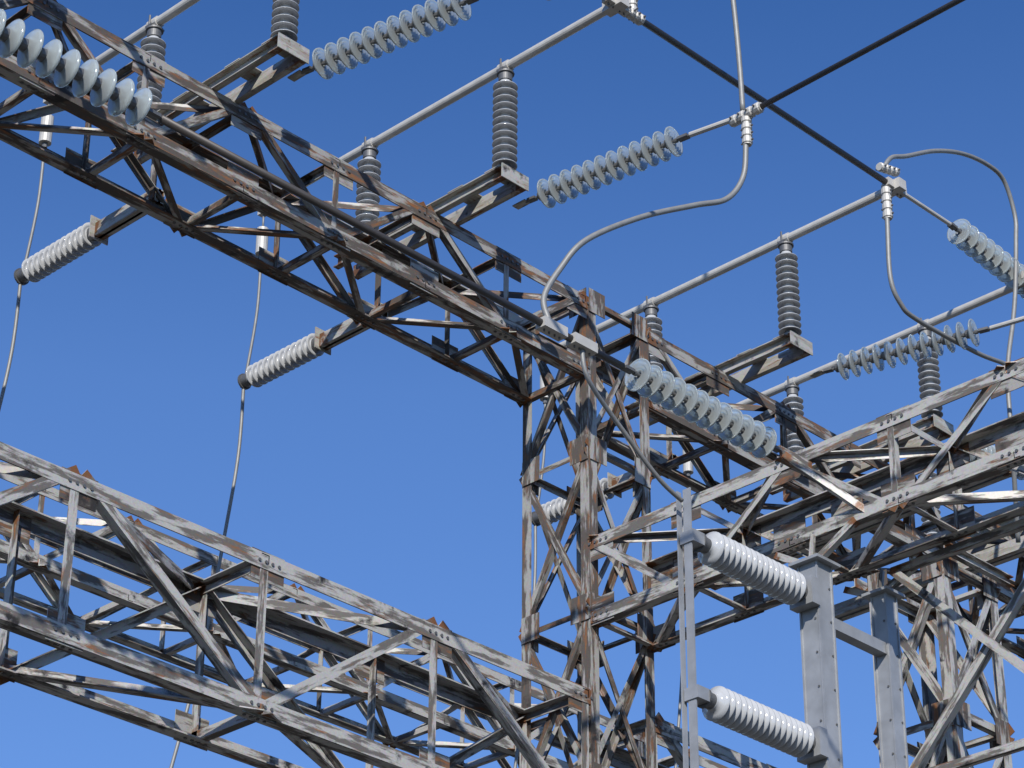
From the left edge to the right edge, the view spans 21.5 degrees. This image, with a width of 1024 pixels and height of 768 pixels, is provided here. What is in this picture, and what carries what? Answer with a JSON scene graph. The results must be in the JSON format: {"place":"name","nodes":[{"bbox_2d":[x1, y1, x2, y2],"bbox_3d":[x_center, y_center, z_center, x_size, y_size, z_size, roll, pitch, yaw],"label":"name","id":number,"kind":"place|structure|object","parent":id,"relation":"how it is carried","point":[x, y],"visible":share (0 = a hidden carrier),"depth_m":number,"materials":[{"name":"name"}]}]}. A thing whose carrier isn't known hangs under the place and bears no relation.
{"place":"outdoors","nodes":[
{"label":"outdoors","id":0,"kind":"place"},
{"bbox_2d":[0,0,1023,767],"label":"sky","id":1,"kind":"structure","parent":0,"point":[374,467],"materials":[{"name":"blue"}]},
{"label":"gravel ground","id":2,"kind":"object","parent":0,"visible":0},
{"bbox_2d":[0,0,1023,767],"bbox_3d":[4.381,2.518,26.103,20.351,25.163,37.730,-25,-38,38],"label":"substation gantry","id":3,"kind":"object","parent":2,"relation":"on","point":[962,546],"visible":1,"depth_m":27.55,"materials":[{"name":"metal"}]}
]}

